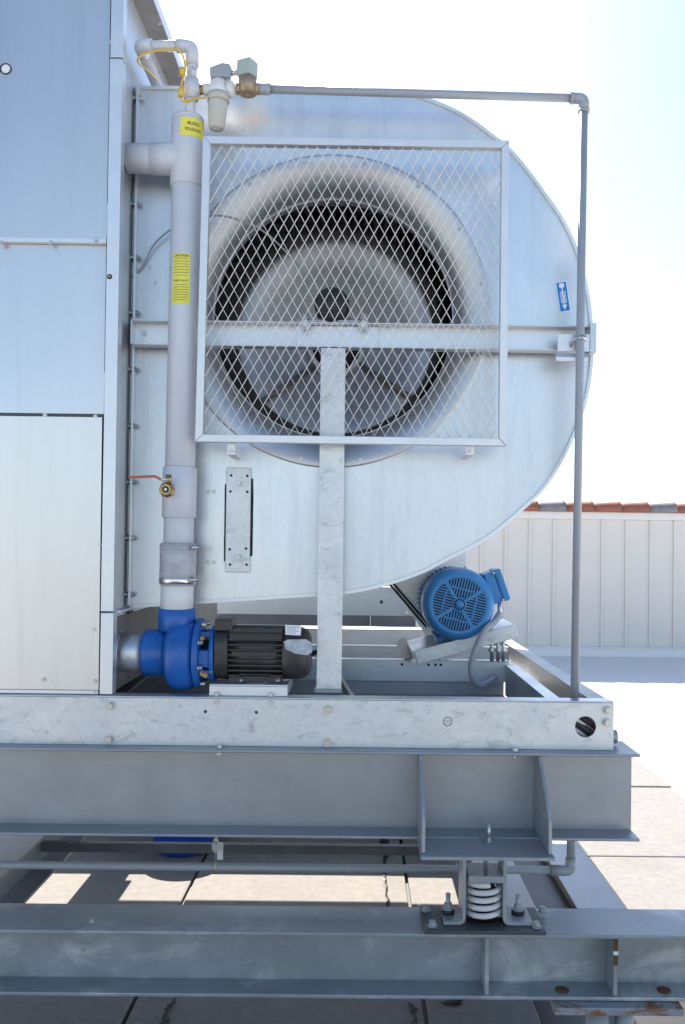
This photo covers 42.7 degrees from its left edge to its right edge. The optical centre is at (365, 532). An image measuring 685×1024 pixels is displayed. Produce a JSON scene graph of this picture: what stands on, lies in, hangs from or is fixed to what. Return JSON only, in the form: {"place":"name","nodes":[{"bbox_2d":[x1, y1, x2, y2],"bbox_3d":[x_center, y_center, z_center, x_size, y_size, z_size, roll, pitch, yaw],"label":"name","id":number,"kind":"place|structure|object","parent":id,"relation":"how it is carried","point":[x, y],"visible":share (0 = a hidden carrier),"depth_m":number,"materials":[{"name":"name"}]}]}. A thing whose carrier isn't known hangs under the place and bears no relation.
{"place":"outdoors","nodes":[
{"label":"outdoors","id":0,"kind":"place"},
{"bbox_2d":[0,757,684,1023],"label":"paving","id":1,"kind":"structure","parent":0,"point":[647,871],"depth_m":4.40,"materials":[{"name":"concrete"}]},
{"bbox_2d":[160,997,175,1023],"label":"tar streak","id":2,"kind":"object","parent":1,"relation":"on","point":[165,1019],"visible":1,"depth_m":3.25,"materials":[{"name":"black asphalt"}]},
{"bbox_2d":[153,837,214,856],"bbox_3d":[-1.036,1.666,5.025,0.416,0.267,0.416,1,-1,0],"label":"blue bucket","id":3,"kind":"object","parent":1,"relation":"on","point":[183,839],"visible":0.07,"depth_m":4.86,"materials":[{"name":"plastic"}]},
{"bbox_2d":[379,839,389,906],"bbox_3d":[0.112,1.813,4.786,0.075,0.003,1.125,1,-1,0],"label":"tar streak","id":4,"kind":"object","parent":1,"relation":"on","point":[383,841],"visible":0.5,"depth_m":4.61,"materials":[{"name":"black asphalt"}]},
{"bbox_2d":[408,1002,417,1023],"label":"tar streak","id":5,"kind":"object","parent":1,"relation":"on","point":[412,1009],"visible":1,"depth_m":3.28,"materials":[{"name":"black asphalt"}]},
{"bbox_2d":[438,999,461,1004],"bbox_3d":[0.328,1.795,3.352,0.103,0.003,0.043,1,-1,0],"label":"tar streak","id":6,"kind":"object","parent":1,"relation":"on","point":[454,1002],"visible":0.98,"depth_m":3.35,"materials":[{"name":"black asphalt"}]},
{"bbox_2d":[549,1000,683,1023],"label":"beam foot","id":7,"kind":"object","parent":1,"relation":"on","point":[603,1012],"visible":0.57,"depth_m":2.66},
{"bbox_2d":[0,903,684,1000],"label":"beam","id":8,"kind":"structure","parent":7,"relation":"on","point":[146,950],"depth_m":2.77,"materials":[{"name":"grey metal"}]},
{"bbox_2d":[0,835,87,902],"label":"cross beam","id":9,"kind":"structure","parent":8,"relation":"attached to","point":[20,885],"depth_m":3.49,"materials":[{"name":"grey metal"}]},
{"bbox_2d":[41,840,419,855],"bbox_3d":[-1.034,1.359,3.789,2.820,0.039,0.030,1,-1,0],"label":"steel strap","id":10,"kind":"object","parent":9,"relation":"attached to","point":[228,847],"visible":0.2,"depth_m":3.78,"materials":[{"name":"grey metal"}]},
{"bbox_2d":[420,823,546,934],"bbox_3d":[0.384,1.062,2.761,0.408,0.342,0.205,1,-1,0],"label":"spring isolator","id":11,"kind":"object","parent":8,"relation":"on","point":[487,912],"visible":0.94,"depth_m":2.73,"materials":[{"name":"metal"}]},
{"bbox_2d":[0,741,639,860],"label":"beam","id":12,"kind":"structure","parent":11,"relation":"on","point":[451,803],"depth_m":2.80,"materials":[{"name":"grey metal"}]},
{"bbox_2d":[212,837,222,873],"bbox_3d":[-0.500,1.040,2.972,0.036,0.231,0.043,1,-1,0],"label":"pipe hanger","id":13,"kind":"object","parent":12,"relation":"hanging from","point":[217,846],"visible":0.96,"depth_m":2.97,"materials":[{"name":"metal"}]},
{"bbox_2d":[0,841,575,875],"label":"drain pipe","id":14,"kind":"object","parent":13,"relation":"hanging from","point":[568,868],"visible":0.9,"depth_m":2.96,"materials":[{"name":"grey plastic"}]},
{"bbox_2d":[0,587,617,749],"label":"base frame","id":15,"kind":"object","parent":12,"relation":"on","point":[389,696],"visible":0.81,"depth_m":2.77,"materials":[{"name":"metal"}]},
{"bbox_2d":[0,0,216,693],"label":"cooling cabinet","id":16,"kind":"object","parent":15,"relation":"on","point":[73,75],"visible":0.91,"depth_m":2.80,"materials":[{"name":"metal"}]},
{"bbox_2d":[116,629,142,674],"bbox_3d":[-0.778,0.394,2.884,0.110,0.160,0.160,1,-1,0],"label":"suction pipe","id":17,"kind":"object","parent":16,"relation":"attached to","point":[128,645],"visible":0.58,"depth_m":2.83,"materials":[{"name":"metal"}]},
{"bbox_2d":[140,607,216,690],"bbox_3d":[-0.607,0.384,2.886,0.239,0.274,0.232,1,-1,0],"label":"circulation pump","id":18,"kind":"object","parent":17,"relation":"attached to","point":[177,649],"visible":0.91,"depth_m":2.81,"materials":[{"name":"blue paint"}]},
{"bbox_2d":[124,110,203,609],"bbox_3d":[-0.663,-0.566,2.889,0.263,1.632,0.121,1,-1,0],"label":"riser pipe","id":19,"kind":"object","parent":18,"relation":"on","point":[177,159],"visible":0.98,"depth_m":2.85,"materials":[{"name":"grey plastic"}]},
{"bbox_2d":[130,474,176,497],"bbox_3d":[-0.675,-0.148,2.808,0.141,0.073,0.096,1,-1,0],"label":"ball valve","id":20,"kind":"object","parent":19,"relation":"attached to","point":[167,488],"visible":1,"depth_m":2.77,"materials":[{"name":"gold metal"}]},
{"bbox_2d":[134,38,203,111],"bbox_3d":[-0.645,-1.476,3.409,0.243,0.266,1.124,1,-1,0],"label":"pipe","id":21,"kind":"object","parent":19,"relation":"attached to","point":[193,87],"visible":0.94,"depth_m":2.86,"materials":[{"name":"grey plastic"}]},
{"bbox_2d":[137,48,206,101],"bbox_3d":[-0.691,-1.501,2.926,0.182,0.202,0.348,1,-1,-38],"label":"yellow wire","id":22,"kind":"object","parent":21,"relation":"attached to","point":[181,87],"visible":1,"depth_m":2.84,"materials":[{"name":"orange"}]},
{"bbox_2d":[203,77,235,131],"bbox_3d":[-0.479,-1.399,2.871,0.103,0.168,0.071,1,-1,0],"label":"strainer","id":23,"kind":"object","parent":21,"relation":"attached to","point":[218,92],"visible":1,"depth_m":2.85,"materials":[{"name":"white plastic"}]},
{"bbox_2d":[172,253,190,303],"bbox_3d":[-0.600,-0.826,2.848,0.059,0.167,0.010,1,-1,2],"label":"caution label","id":24,"kind":"object","parent":19,"relation":"attached to","point":[181,281],"visible":1,"depth_m":2.85,"materials":[{"name":"yellow"}]},
{"bbox_2d":[180,116,202,140],"bbox_3d":[-0.564,-1.321,2.861,0.079,0.061,0.018,1,-1,-32],"label":"bleed label","id":25,"kind":"object","parent":19,"relation":"attached to","point":[191,126],"visible":1,"depth_m":2.85,"materials":[{"name":"yellow"}]},
{"bbox_2d":[131,215,318,291],"bbox_3d":[-0.492,-0.934,2.950,0.685,0.258,0.087,1,-1,0],"label":"grease line","id":26,"kind":"object","parent":16,"relation":"attached to","point":[246,222],"visible":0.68,"depth_m":2.97,"materials":[{"name":"grey paint"}]},
{"bbox_2d":[125,85,593,613],"bbox_3d":[-0.023,-0.610,3.481,1.596,1.805,1.034,1,-1,0],"label":"blower housing","id":27,"kind":"object","parent":16,"relation":"attached to","point":[411,511],"visible":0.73,"depth_m":2.99,"materials":[{"name":"metal"}]},
{"bbox_2d":[215,204,451,435],"bbox_3d":[-0.111,-0.754,3.276,0.657,0.950,0.913,2,-2,-60],"label":"impeller","id":28,"kind":"object","parent":27,"relation":"attached to","point":[355,310],"visible":0.43,"depth_m":3.42,"materials":[{"name":"metal"}]},
{"bbox_2d":[195,136,508,458],"bbox_3d":[-0.041,-0.761,2.907,1.003,1.029,0.165,1,-1,0],"label":"inlet guard","id":29,"kind":"object","parent":27,"relation":"attached to","point":[211,142],"visible":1,"depth_m":2.84,"materials":[{"name":"metal"}]},
{"bbox_2d":[130,319,596,356],"bbox_3d":[-0.008,-0.654,2.929,1.545,0.099,0.070,1,-1,0],"label":"bearing crossbar","id":30,"kind":"object","parent":27,"relation":"attached to","point":[521,338],"visible":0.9,"depth_m":2.95,"materials":[{"name":"metal"}]},
{"bbox_2d":[297,287,367,329],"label":"pillow block","id":31,"kind":"structure","parent":30,"relation":"on","point":[329,301],"depth_m":2.90,"materials":[{"name":"black metal"}]},
{"bbox_2d":[555,334,588,361],"bbox_3d":[0.682,-0.609,2.884,0.115,0.094,0.024,1,-1,0],"label":"pipe bracket","id":32,"kind":"object","parent":30,"relation":"attached to","point":[563,341],"visible":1,"depth_m":2.89,"materials":[{"name":"metal"}]},
{"bbox_2d":[259,83,589,697],"bbox_3d":[0.182,-0.459,2.865,1.086,2.013,0.042,1,-1,0],"label":"bleed pipe","id":33,"kind":"object","parent":32,"relation":"attached to","point":[581,100],"visible":0.98,"depth_m":2.86,"materials":[{"name":"grey plastic"}]},
{"bbox_2d":[210,57,258,98],"bbox_3d":[-0.430,-1.488,2.873,0.163,0.115,0.065,1,-1,0],"label":"solenoid valve","id":34,"kind":"object","parent":33,"relation":"attached to","point":[246,73],"visible":0.98,"depth_m":2.85,"materials":[{"name":"grey metal"}]},
{"bbox_2d":[555,281,570,311],"bbox_3d":[0.677,-0.808,2.999,0.055,0.110,0.002,1,-1,0],"label":"arrow sticker","id":35,"kind":"object","parent":27,"relation":"attached to","point":[563,296],"visible":1,"depth_m":3.00,"materials":[{"name":"blue"}]},
{"bbox_2d":[209,678,291,696],"bbox_3d":[-0.372,0.502,2.876,0.247,0.036,0.230,1,-1,0],"label":"pump saddle","id":36,"kind":"object","parent":15,"relation":"on","point":[220,687],"visible":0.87,"depth_m":2.78,"materials":[{"name":"metal"}]},
{"bbox_2d":[214,617,311,683],"bbox_3d":[-0.333,0.384,2.885,0.309,0.204,0.178,1,-1,0],"label":"pump motor","id":37,"kind":"object","parent":36,"relation":"on","point":[253,653],"visible":0.94,"depth_m":2.81,"materials":[{"name":"black paint"}]},
{"bbox_2d":[285,625,300,634],"bbox_3d":[-0.231,0.312,2.800,0.051,0.034,0.001,1,-1,0],"label":"motor sticker","id":38,"kind":"object","parent":37,"relation":"attached to","point":[292,630],"visible":1,"depth_m":2.80,"materials":[{"name":"grey plastic"}]},
{"bbox_2d":[284,639,312,654],"bbox_3d":[-0.215,0.366,2.797,0.092,0.051,0.001,1,-1,0],"label":"motor label","id":39,"kind":"object","parent":37,"relation":"attached to","point":[301,646],"visible":1,"depth_m":2.80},
{"bbox_2d":[314,348,345,692],"bbox_3d":[-0.116,-0.043,2.895,0.090,1.132,0.060,1,-1,0],"label":"support post","id":40,"kind":"object","parent":15,"relation":"on","point":[330,569],"visible":1,"depth_m":2.88,"materials":[{"name":"silver metal"}]},
{"bbox_2d":[397,618,517,663],"bbox_3d":[0.391,0.471,3.908,0.480,0.178,0.578,1,-1,0],"label":"sliding motor mount","id":41,"kind":"object","parent":15,"relation":"on","point":[428,648],"visible":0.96,"depth_m":3.63,"materials":[{"name":"metal"}]},
{"bbox_2d":[417,566,509,641],"bbox_3d":[0.416,0.325,3.820,0.369,0.365,0.482,1,-1,0],"label":"fan motor","id":42,"kind":"object","parent":41,"relation":"on","point":[456,603],"visible":0.95,"depth_m":3.59,"materials":[{"name":"blue paint"}]},
{"bbox_2d":[389,585,426,627],"bbox_3d":[0.184,0.323,4.017,0.199,0.225,0.007,1,-1,0],"label":"drive belt","id":43,"kind":"object","parent":42,"relation":"attached to","point":[407,605],"visible":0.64,"depth_m":4.01,"materials":[{"name":"black rubber"}]},
{"bbox_2d":[393,583,429,626],"bbox_3d":[0.204,0.323,4.058,0.199,0.225,0.007,1,-1,0],"label":"drive belt","id":44,"kind":"object","parent":42,"relation":"attached to","point":[408,601],"visible":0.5,"depth_m":4.05,"materials":[{"name":"black rubber"}]},
{"bbox_2d":[393,551,466,635],"bbox_3d":[0.301,0.257,4.102,0.346,0.475,0.005,1,-1,0],"label":"belt guard","id":45,"kind":"object","parent":42,"relation":"attached to","point":[409,588],"visible":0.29,"depth_m":4.10,"materials":[{"name":"grey metal"}]},
{"bbox_2d":[468,611,502,688],"bbox_3d":[0.491,0.480,3.586,0.055,0.306,0.216,0,-1,38],"label":"flexible conduit","id":46,"kind":"object","parent":42,"relation":"attached to","point":[485,629],"visible":1,"depth_m":3.54,"materials":[{"name":"grey plastic"}]},
{"bbox_2d":[575,716,595,736],"bbox_3d":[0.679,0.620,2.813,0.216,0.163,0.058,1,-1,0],"label":"hole","id":47,"kind":"object","parent":15,"relation":"in","point":[582,729],"visible":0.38,"depth_m":2.79,"materials":[{"name":"black plastic"}]},
{"bbox_2d":[455,860,569,908],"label":"cross beam","id":48,"kind":"structure","parent":8,"relation":"attached to","point":[535,890],"depth_m":3.12,"materials":[{"name":"metal"}]},
{"bbox_2d":[543,841,625,908],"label":"cross beam","id":49,"kind":"structure","parent":8,"relation":"attached to","point":[585,885],"depth_m":3.13,"materials":[{"name":"grey metal"}]},
{"bbox_2d":[159,0,684,503],"label":"sky","id":50,"kind":"structure","parent":0,"point":[627,57],"materials":[{"name":"white"}]},
{"bbox_2d":[504,656,684,796],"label":"roof","id":51,"kind":"structure","parent":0,"point":[646,695],"depth_m":10.22,"materials":[{"name":"white concrete"}]},
{"bbox_2d":[237,500,684,657],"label":"boundary wall","id":52,"kind":"structure","parent":51,"relation":"on","point":[632,596],"depth_m":14.41,"materials":[{"name":"metal"}]}
]}

